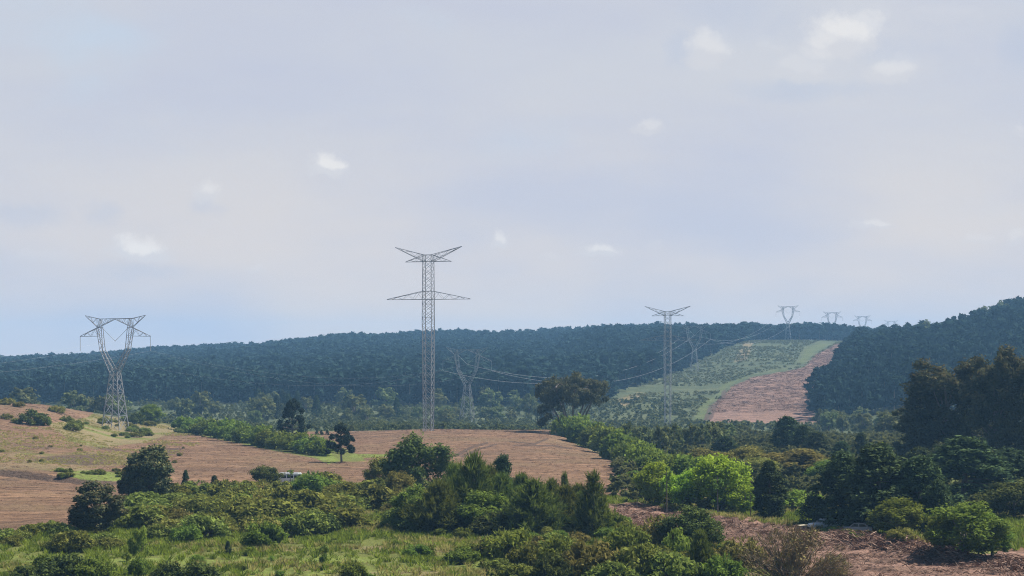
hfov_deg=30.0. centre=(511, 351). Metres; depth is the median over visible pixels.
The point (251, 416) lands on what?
valley tree
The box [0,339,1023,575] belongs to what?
ground
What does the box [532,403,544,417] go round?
valley tree
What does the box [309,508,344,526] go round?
scrub bush
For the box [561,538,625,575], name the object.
scrub bush
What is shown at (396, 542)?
leafy bush
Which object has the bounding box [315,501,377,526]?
scrub bush
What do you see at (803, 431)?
conifer tree
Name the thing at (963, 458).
tree
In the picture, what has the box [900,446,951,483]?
cypress tree
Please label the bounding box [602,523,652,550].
leafy bush
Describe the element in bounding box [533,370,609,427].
spreading tree
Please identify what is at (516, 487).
young pine
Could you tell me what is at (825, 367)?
plantation pine
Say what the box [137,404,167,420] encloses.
broadleaf tree
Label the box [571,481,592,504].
young pine
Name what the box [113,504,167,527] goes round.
scrub bush
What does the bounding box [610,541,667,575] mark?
scrub bush
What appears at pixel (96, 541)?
scrub bush
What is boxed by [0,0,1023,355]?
sky
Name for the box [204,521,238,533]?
scrub bush
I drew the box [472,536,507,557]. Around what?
scrub bush
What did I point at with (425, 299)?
transmission tower
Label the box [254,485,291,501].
scrub bush
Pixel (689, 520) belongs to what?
broadleaf tree
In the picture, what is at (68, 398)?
valley tree
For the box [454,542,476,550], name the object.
leafy bush
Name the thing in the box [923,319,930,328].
valley tree
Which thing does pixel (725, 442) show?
conifer tree
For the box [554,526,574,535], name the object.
scrub bush
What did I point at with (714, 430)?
valley tree
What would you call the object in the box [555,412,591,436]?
hedge bush
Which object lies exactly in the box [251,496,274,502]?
scrub bush
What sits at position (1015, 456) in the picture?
conifer tree
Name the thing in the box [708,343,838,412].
hillside brushwood
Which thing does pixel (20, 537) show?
scrub bush
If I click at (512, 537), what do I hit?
leafy bush
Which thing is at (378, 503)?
scrub bush
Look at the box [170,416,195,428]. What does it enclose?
hedge bush
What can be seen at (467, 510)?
leafy bush
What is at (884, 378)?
plantation pine
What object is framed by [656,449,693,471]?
hedge bush
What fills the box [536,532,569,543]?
scrub bush
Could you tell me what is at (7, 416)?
scrub bush
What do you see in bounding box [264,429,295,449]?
hedge bush
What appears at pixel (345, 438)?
old pine
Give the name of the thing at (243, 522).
scrub bush
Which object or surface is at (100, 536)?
scrub bush
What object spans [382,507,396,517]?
scrub bush
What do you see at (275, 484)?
scrub bush
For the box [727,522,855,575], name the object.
twiggy bush
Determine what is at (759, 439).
valley thicket
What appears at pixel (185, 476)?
conifer tree
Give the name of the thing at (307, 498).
scrub bush
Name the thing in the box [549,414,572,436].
leafy bush
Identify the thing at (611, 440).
hedge bush
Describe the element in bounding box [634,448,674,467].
hedge bush
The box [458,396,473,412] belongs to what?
valley tree
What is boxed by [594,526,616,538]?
leafy bush
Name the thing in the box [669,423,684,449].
valley tree
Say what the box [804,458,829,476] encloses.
broadleaf tree
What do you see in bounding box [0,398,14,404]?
scrub bush
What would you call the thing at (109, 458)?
hill grass
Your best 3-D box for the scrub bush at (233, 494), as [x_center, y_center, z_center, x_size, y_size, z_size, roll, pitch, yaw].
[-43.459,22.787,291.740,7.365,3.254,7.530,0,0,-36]
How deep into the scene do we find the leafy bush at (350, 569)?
198.12 m
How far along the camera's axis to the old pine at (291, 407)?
504.17 m
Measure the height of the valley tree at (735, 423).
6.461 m
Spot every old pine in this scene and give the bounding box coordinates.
[277,398,311,434]
[325,422,355,462]
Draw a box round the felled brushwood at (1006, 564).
[607,502,1023,575]
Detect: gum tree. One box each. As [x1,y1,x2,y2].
[66,507,91,529]
[67,478,128,530]
[116,473,147,495]
[121,444,174,497]
[891,405,939,453]
[899,357,992,452]
[946,344,1023,451]
[993,353,1023,457]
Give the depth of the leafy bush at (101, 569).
196.80 m
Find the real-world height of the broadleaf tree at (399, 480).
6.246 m
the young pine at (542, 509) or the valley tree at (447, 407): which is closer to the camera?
the young pine at (542, 509)
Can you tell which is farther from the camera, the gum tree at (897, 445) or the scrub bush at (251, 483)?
the gum tree at (897, 445)
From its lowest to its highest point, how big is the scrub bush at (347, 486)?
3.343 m
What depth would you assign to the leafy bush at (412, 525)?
252.20 m
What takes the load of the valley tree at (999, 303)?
on the ground at (40, 508)
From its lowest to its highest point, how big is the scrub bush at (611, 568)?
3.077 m
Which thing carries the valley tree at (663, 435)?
on the ground at (40, 508)
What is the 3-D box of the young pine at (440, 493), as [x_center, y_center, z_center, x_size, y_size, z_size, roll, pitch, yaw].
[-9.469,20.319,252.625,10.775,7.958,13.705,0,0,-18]
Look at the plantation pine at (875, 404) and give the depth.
935.86 m
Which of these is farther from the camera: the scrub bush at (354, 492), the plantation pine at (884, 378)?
the plantation pine at (884, 378)
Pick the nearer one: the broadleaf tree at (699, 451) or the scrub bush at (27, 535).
the scrub bush at (27, 535)
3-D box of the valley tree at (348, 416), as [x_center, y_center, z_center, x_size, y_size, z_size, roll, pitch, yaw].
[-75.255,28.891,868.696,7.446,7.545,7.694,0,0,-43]
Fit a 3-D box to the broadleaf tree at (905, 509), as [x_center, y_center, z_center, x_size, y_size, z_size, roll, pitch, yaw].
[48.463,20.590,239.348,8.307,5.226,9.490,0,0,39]
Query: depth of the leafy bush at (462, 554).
216.32 m
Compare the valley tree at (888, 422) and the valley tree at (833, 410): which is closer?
the valley tree at (888, 422)
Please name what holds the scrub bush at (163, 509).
on the ground at (40, 508)
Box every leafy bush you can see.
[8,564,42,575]
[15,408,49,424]
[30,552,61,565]
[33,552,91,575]
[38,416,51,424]
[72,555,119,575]
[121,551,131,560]
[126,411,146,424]
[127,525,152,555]
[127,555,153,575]
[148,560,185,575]
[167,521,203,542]
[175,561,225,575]
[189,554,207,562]
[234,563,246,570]
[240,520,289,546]
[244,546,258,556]
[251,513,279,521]
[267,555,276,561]
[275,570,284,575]
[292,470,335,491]
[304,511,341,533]
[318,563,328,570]
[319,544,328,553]
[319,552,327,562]
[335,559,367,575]
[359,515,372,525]
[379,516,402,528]
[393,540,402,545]
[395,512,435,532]
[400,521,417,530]
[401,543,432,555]
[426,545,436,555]
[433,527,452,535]
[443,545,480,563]
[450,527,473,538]
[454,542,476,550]
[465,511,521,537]
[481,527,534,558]
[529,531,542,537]
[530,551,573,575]
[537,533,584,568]
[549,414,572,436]
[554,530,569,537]
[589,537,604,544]
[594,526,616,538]
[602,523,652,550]
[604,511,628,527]
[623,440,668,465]
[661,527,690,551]
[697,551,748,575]
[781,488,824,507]
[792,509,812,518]
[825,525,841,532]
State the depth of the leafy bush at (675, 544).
215.45 m
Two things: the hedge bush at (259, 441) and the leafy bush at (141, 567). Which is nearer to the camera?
the leafy bush at (141, 567)
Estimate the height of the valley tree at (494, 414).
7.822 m
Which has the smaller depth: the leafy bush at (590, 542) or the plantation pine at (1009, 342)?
the leafy bush at (590, 542)
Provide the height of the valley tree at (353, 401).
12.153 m
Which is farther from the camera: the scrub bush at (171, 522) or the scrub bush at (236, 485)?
the scrub bush at (236, 485)
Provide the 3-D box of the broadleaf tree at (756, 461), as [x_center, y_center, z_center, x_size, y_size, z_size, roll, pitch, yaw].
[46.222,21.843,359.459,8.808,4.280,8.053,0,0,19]
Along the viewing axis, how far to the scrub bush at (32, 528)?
247.17 m
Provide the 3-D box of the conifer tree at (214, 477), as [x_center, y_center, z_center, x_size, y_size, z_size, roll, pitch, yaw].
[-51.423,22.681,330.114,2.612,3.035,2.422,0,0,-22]
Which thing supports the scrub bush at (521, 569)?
on the ground at (40, 508)
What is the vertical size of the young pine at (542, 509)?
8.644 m
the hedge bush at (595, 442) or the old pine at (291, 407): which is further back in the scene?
the old pine at (291, 407)
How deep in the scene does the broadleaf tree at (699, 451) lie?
399.25 m
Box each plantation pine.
[802,371,818,400]
[804,389,814,406]
[806,381,820,411]
[811,366,823,391]
[820,364,833,370]
[841,388,857,413]
[853,380,875,412]
[866,381,884,414]
[868,383,881,410]
[877,374,891,409]
[882,375,903,409]
[895,376,908,407]
[904,365,917,380]
[929,359,938,367]
[1005,341,1011,349]
[1012,346,1023,356]
[1014,351,1023,360]
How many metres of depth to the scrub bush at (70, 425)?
508.39 m
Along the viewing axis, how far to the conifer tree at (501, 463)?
286.39 m
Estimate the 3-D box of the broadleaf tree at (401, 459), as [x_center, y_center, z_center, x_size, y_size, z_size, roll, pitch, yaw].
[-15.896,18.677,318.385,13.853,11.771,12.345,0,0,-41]
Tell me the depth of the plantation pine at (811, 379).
1035.31 m
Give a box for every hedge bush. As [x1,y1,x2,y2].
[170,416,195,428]
[179,416,205,433]
[189,417,218,434]
[202,417,236,437]
[213,420,251,440]
[229,423,257,442]
[239,424,273,444]
[253,428,282,448]
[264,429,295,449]
[279,430,309,451]
[288,434,325,454]
[305,437,336,455]
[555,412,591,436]
[564,416,605,442]
[576,422,615,447]
[586,426,624,451]
[598,428,642,458]
[608,436,656,461]
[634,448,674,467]
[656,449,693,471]
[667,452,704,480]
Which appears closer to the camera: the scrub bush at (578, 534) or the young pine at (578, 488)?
the scrub bush at (578, 534)
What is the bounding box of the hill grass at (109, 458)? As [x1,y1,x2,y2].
[0,414,230,471]
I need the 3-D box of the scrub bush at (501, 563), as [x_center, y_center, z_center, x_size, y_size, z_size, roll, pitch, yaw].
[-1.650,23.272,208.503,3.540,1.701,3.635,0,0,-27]
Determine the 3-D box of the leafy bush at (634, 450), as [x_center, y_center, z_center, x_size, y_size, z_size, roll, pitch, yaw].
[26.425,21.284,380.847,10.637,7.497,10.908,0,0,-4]
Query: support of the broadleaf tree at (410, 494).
on the ground at (40, 508)
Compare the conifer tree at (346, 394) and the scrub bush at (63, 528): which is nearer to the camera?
the scrub bush at (63, 528)
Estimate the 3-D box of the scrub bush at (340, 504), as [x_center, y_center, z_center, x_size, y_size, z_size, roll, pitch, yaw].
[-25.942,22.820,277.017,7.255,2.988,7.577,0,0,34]
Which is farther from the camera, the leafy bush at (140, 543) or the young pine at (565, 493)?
the young pine at (565, 493)
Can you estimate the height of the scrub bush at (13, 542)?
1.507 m
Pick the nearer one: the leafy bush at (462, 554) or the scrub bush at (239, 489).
the leafy bush at (462, 554)
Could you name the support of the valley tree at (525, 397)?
on the ground at (40, 508)
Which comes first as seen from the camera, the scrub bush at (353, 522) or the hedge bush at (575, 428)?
the scrub bush at (353, 522)
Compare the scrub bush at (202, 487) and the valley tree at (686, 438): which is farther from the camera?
the valley tree at (686, 438)
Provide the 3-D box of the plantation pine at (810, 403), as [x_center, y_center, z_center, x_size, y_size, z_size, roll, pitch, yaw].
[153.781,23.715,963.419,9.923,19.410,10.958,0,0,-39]
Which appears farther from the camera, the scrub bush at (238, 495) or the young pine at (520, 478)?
the scrub bush at (238, 495)
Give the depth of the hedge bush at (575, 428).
531.64 m
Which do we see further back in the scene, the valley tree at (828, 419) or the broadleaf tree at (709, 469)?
the valley tree at (828, 419)
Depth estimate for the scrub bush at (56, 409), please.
582.65 m
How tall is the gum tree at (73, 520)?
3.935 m
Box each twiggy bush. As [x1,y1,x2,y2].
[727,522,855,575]
[812,553,854,575]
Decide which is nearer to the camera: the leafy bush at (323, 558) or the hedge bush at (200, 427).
the leafy bush at (323, 558)
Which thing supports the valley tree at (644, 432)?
on the ground at (40, 508)
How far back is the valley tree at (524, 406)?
992.09 m
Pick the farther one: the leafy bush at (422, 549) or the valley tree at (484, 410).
the valley tree at (484, 410)
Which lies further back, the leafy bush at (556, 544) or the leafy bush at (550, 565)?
the leafy bush at (556, 544)
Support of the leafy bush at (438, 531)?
on the ground at (40, 508)
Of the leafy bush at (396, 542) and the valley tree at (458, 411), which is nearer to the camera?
the leafy bush at (396, 542)
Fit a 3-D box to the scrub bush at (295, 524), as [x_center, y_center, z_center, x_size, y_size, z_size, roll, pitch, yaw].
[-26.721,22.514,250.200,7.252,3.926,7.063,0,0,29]
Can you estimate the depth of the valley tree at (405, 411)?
951.85 m
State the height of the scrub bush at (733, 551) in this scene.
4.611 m
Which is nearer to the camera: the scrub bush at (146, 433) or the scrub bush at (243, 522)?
the scrub bush at (243, 522)
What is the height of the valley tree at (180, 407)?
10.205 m
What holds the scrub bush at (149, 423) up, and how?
on the ground at (40, 508)
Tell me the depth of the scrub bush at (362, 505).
285.14 m
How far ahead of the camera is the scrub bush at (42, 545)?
230.99 m
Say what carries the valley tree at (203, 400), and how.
on the ground at (40, 508)
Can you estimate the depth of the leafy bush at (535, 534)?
234.90 m
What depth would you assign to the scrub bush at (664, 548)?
214.04 m
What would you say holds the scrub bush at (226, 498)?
on the ground at (40, 508)
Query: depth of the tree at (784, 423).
468.24 m
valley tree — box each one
[9,387,40,403]
[60,390,88,410]
[73,394,97,411]
[90,395,114,412]
[103,394,131,414]
[166,397,180,411]
[174,398,194,416]
[190,390,213,413]
[209,401,221,413]
[246,410,263,422]
[247,396,275,420]
[251,392,273,406]
[265,391,279,399]
[300,396,313,411]
[334,387,354,403]
[339,394,370,414]
[340,408,355,420]
[359,408,376,420]
[370,387,397,407]
[377,404,395,417]
[400,405,410,414]
[411,406,423,418]
[426,388,447,404]
[430,407,443,419]
[437,409,452,422]
[438,405,454,414]
[454,407,461,415]
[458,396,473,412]
[475,385,488,401]
[478,388,502,407]
[479,407,491,418]
[490,406,505,420]
[503,389,520,405]
[504,406,517,418]
[510,399,527,412]
[518,393,538,413]
[519,396,538,405]
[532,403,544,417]
[544,404,562,418]
[622,421,641,439]
[640,426,648,439]
[642,427,662,444]
[652,425,674,449]
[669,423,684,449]
[681,423,697,446]
[688,425,704,440]
[693,423,711,447]
[700,421,722,442]
[711,421,728,437]
[724,423,736,436]
[730,419,740,427]
[735,425,746,432]
[741,421,753,429]
[811,408,824,423]
[818,409,838,426]
[820,411,837,430]
[836,414,849,432]
[838,410,847,418]
[847,413,860,424]
[852,406,868,417]
[853,413,872,431]
[872,411,904,432]
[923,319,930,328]
[978,306,990,313]
[997,300,1007,306]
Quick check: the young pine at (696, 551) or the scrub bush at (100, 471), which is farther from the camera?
the scrub bush at (100, 471)
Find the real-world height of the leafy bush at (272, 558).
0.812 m
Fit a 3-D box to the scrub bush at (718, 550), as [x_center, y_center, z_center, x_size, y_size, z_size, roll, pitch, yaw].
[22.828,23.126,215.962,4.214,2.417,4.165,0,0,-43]
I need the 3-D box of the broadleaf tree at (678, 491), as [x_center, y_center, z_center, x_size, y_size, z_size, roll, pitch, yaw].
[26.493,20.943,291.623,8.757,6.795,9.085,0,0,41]
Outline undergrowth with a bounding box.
[130,493,730,575]
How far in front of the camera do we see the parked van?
344.25 m
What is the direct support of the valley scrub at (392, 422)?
on the ground at (40, 508)
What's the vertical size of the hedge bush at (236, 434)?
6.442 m
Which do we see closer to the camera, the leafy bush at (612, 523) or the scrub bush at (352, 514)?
the leafy bush at (612, 523)
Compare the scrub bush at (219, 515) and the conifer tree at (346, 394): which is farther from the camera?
the conifer tree at (346, 394)
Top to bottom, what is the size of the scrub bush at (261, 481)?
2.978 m
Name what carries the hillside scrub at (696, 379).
on the ground at (40, 508)
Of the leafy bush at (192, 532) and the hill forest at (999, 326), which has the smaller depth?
the leafy bush at (192, 532)
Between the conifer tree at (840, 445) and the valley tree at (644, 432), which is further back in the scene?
the valley tree at (644, 432)
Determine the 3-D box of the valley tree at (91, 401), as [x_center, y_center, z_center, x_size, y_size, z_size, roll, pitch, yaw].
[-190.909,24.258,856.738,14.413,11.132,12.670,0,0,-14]
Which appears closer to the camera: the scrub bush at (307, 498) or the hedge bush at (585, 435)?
the scrub bush at (307, 498)
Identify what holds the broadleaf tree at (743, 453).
on the ground at (40, 508)
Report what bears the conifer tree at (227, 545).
on the ground at (40, 508)
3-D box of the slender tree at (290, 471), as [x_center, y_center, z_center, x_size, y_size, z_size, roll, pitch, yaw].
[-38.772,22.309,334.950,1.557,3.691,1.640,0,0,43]
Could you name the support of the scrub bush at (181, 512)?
on the ground at (40, 508)
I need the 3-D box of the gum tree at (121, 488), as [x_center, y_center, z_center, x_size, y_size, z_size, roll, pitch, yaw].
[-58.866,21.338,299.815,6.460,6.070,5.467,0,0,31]
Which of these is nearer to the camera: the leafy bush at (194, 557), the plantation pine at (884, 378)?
the leafy bush at (194, 557)
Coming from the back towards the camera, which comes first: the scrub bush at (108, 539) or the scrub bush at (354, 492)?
the scrub bush at (354, 492)
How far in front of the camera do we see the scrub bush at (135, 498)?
285.41 m
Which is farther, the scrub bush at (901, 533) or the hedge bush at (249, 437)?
the hedge bush at (249, 437)
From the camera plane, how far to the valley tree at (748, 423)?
721.20 m
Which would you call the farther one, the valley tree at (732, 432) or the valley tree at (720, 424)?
the valley tree at (732, 432)
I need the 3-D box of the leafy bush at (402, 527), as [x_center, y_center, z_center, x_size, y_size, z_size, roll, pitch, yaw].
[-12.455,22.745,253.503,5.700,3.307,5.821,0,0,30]
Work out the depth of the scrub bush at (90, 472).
368.50 m
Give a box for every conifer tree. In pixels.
[181,470,188,484]
[211,475,217,482]
[224,540,232,554]
[268,394,282,418]
[283,393,294,418]
[294,391,301,408]
[310,395,321,416]
[342,392,348,410]
[393,397,401,417]
[493,453,513,483]
[708,435,739,452]
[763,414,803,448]
[788,424,818,449]
[803,431,831,452]
[828,441,852,454]
[852,432,867,456]
[968,446,1023,489]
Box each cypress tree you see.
[749,460,790,517]
[794,449,871,526]
[814,442,933,530]
[877,454,954,531]
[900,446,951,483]
[916,477,955,533]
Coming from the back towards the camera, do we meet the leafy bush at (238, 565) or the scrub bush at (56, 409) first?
the scrub bush at (56, 409)
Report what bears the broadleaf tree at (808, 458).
on the ground at (40, 508)
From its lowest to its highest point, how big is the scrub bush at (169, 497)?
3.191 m
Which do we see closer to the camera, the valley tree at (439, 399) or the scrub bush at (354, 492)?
the scrub bush at (354, 492)
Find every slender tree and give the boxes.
[286,469,293,481]
[659,466,672,512]
[711,477,723,511]
[745,493,754,515]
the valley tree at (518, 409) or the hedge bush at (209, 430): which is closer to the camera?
the hedge bush at (209, 430)
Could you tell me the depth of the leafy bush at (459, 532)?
243.91 m
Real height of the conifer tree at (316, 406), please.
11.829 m
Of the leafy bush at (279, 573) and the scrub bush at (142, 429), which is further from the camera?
the scrub bush at (142, 429)
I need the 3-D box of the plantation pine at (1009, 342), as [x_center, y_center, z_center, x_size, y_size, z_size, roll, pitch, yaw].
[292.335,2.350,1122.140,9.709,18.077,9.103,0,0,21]
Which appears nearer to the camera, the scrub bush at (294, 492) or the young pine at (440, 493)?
the young pine at (440, 493)
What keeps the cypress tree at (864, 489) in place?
on the ground at (40, 508)
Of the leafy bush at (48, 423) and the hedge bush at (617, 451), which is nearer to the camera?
the hedge bush at (617, 451)
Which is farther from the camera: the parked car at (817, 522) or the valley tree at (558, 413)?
the valley tree at (558, 413)
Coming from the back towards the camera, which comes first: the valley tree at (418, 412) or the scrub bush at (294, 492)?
the valley tree at (418, 412)
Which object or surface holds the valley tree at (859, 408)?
on the ground at (40, 508)
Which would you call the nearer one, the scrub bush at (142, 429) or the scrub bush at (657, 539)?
the scrub bush at (657, 539)
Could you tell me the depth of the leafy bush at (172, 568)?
196.36 m
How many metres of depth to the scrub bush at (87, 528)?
250.20 m
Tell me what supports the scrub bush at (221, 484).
on the ground at (40, 508)
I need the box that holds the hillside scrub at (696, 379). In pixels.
[557,339,841,423]
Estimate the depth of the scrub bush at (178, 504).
278.92 m
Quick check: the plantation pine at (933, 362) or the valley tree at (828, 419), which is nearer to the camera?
the valley tree at (828, 419)
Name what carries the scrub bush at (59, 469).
on the ground at (40, 508)
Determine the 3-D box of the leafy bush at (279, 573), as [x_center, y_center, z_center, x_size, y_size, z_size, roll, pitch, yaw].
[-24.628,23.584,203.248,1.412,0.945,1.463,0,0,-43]
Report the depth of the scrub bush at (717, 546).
223.10 m
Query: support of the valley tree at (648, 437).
on the ground at (40, 508)
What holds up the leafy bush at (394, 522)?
on the ground at (40, 508)
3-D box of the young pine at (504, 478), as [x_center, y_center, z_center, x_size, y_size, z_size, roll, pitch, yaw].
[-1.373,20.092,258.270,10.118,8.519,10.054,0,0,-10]
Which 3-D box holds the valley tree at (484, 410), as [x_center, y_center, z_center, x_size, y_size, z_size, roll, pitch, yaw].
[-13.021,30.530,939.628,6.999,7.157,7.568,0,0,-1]
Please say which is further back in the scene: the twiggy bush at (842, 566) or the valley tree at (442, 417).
the valley tree at (442, 417)
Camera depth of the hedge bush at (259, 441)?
487.43 m
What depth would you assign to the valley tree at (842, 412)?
848.76 m
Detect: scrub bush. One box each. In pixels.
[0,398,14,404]
[0,413,13,419]
[0,528,14,539]
[0,536,21,546]
[6,534,24,540]
[12,402,25,406]
[13,529,33,539]
[17,524,39,536]
[36,522,48,532]
[39,539,60,550]
[43,520,65,531]
[47,405,65,413]
[47,529,97,552]
[49,524,78,533]
[53,467,64,471]
[59,415,73,421]
[62,422,81,430]
[63,468,73,472]
[64,472,75,476]
[71,420,84,428]
[80,525,106,533]
[85,470,95,473]
[88,532,122,539]
[94,469,106,474]
[94,537,106,545]
[98,536,121,545]
[102,538,127,548]
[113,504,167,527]
[121,491,168,507]
[124,426,136,431]
[127,431,142,436]
[134,498,172,510]
[136,427,151,432]
[140,504,180,519]
[140,516,166,526]
[143,420,157,425]
[143,431,153,435]
[146,523,174,539]
[147,518,181,532]
[160,491,194,501]
[163,507,192,518]
[165,483,194,495]
[168,496,184,503]
[172,496,213,510]
[174,513,231,537]
[177,428,189,432]
[177,514,216,532]
[180,480,213,494]
[185,492,227,513]
[203,512,238,529]
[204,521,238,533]
[205,495,232,512]
[206,479,240,495]
[207,490,237,500]
[211,479,229,486]
[217,483,261,495]
[219,495,270,516]
[220,483,256,493]
[222,493,263,512]
[230,498,308,522]
[236,514,265,524]
[237,514,281,532]
[241,480,268,486]
[251,478,273,484]
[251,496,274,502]
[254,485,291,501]
[262,480,293,491]
[280,509,330,536]
[285,489,312,500]
[288,488,355,510]
[303,471,347,482]
[307,500,350,509]
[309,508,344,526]
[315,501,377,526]
[320,488,377,508]
[322,481,357,492]
[324,491,373,510]
[341,515,364,525]
[355,477,393,491]
[357,483,419,506]
[370,495,387,508]
[380,496,400,508]
[380,503,402,511]
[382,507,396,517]
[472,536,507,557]
[480,558,510,570]
[499,563,537,575]
[504,540,541,569]
[529,536,544,547]
[535,537,575,549]
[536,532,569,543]
[538,526,563,534]
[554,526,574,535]
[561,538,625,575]
[568,531,591,541]
[580,527,594,536]
[581,560,641,575]
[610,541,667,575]
[611,520,639,530]
[637,514,680,545]
[640,551,704,575]
[647,545,673,552]
[675,550,703,557]
[709,546,723,557]
[710,540,730,549]
[720,535,766,567]
[885,527,917,540]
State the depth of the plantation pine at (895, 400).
941.52 m
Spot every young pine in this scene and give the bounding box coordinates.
[397,477,478,530]
[437,447,510,526]
[439,461,461,484]
[448,470,462,484]
[474,476,591,533]
[485,461,497,485]
[491,470,514,524]
[506,472,536,496]
[508,483,536,517]
[541,482,591,531]
[544,476,560,495]
[560,471,570,487]
[571,468,617,532]
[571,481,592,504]
[685,527,717,575]
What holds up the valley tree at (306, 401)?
on the ground at (40, 508)
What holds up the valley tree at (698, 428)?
on the ground at (40, 508)
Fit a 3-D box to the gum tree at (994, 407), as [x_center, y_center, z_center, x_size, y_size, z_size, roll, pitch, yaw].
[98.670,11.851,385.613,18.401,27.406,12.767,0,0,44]
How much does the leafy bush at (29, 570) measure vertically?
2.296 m
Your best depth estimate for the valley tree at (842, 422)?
757.60 m
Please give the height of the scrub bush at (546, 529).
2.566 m
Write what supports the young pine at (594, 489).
on the ground at (40, 508)
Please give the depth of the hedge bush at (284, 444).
469.87 m
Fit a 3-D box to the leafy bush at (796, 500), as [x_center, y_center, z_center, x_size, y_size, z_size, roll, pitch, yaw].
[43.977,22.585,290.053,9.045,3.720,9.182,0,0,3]
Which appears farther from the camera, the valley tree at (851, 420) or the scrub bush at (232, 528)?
the valley tree at (851, 420)
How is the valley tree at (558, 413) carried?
on the ground at (40, 508)
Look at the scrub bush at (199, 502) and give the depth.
273.04 m
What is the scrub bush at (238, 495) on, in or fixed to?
on the ground at (40, 508)
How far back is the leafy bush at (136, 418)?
633.98 m
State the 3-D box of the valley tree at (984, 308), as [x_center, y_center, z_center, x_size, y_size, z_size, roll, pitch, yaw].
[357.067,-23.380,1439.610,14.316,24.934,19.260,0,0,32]
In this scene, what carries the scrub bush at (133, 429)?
on the ground at (40, 508)
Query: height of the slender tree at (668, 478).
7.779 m
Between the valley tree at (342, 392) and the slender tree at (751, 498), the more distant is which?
the valley tree at (342, 392)
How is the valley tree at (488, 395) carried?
on the ground at (40, 508)
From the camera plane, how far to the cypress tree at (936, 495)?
247.25 m
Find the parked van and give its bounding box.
[278,472,301,481]
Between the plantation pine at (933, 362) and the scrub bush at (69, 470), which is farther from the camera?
the plantation pine at (933, 362)
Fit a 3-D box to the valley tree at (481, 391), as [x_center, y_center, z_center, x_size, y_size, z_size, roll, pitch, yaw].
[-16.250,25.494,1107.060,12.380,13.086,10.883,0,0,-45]
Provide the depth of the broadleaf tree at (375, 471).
324.21 m
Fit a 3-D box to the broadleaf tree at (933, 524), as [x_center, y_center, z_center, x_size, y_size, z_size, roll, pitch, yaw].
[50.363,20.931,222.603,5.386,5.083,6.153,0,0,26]
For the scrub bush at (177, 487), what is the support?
on the ground at (40, 508)
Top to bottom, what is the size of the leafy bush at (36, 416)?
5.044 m
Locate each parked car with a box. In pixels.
[807,518,840,527]
[842,522,872,530]
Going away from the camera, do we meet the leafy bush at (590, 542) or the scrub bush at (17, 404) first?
the leafy bush at (590, 542)
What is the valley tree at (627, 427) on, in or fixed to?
on the ground at (40, 508)
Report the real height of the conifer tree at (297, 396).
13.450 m
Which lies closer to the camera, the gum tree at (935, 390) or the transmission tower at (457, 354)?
the gum tree at (935, 390)
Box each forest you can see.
[0,321,877,405]
[819,296,1023,368]
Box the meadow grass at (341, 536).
[0,481,1023,575]
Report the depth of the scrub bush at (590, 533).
245.79 m
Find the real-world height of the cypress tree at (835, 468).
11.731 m
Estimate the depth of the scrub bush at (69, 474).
360.61 m
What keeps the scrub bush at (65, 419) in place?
on the ground at (40, 508)
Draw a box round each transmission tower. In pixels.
[80,315,150,429]
[387,246,469,430]
[443,347,491,421]
[639,306,693,424]
[678,325,710,370]
[779,306,795,339]
[823,312,840,323]
[854,316,871,325]
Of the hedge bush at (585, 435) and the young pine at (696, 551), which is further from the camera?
the hedge bush at (585, 435)
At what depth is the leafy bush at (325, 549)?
227.42 m
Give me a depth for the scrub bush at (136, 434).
552.61 m
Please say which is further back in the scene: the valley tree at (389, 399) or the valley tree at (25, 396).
the valley tree at (389, 399)
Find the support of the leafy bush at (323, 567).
on the ground at (40, 508)
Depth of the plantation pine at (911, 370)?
974.90 m
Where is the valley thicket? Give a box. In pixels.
[605,429,1019,511]
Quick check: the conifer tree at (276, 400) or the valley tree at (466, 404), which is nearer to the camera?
the conifer tree at (276, 400)
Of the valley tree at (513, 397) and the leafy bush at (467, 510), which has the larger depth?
the valley tree at (513, 397)
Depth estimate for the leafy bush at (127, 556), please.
218.74 m
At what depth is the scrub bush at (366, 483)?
311.18 m
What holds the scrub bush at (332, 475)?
on the ground at (40, 508)
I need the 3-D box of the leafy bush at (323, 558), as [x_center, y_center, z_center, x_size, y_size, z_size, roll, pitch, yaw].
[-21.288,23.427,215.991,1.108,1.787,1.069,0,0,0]
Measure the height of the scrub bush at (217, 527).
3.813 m
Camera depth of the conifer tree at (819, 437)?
448.81 m
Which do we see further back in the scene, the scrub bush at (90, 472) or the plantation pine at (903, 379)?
the plantation pine at (903, 379)
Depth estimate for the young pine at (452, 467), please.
265.83 m
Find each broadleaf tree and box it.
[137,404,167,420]
[247,464,287,483]
[362,454,390,480]
[379,429,458,488]
[384,470,416,494]
[390,484,429,521]
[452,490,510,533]
[630,460,674,501]
[653,500,727,546]
[658,468,703,504]
[686,447,728,458]
[690,452,753,509]
[714,445,766,463]
[722,484,762,511]
[741,456,778,474]
[760,446,831,469]
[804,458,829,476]
[864,496,936,530]
[921,514,966,551]
[922,500,1015,557]
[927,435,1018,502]
[968,510,1017,556]
[969,478,1023,517]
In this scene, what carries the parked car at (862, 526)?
on the ground at (40, 508)
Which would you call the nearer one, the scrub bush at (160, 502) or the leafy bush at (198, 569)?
the leafy bush at (198, 569)
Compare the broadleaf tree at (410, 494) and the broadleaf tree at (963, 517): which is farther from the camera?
the broadleaf tree at (410, 494)
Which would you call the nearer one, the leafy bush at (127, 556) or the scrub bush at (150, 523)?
the leafy bush at (127, 556)
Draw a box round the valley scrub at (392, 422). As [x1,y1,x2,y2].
[45,395,1022,433]
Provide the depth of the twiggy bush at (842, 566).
199.34 m
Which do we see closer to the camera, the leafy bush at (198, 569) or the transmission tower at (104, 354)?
the leafy bush at (198, 569)
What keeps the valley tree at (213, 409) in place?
on the ground at (40, 508)

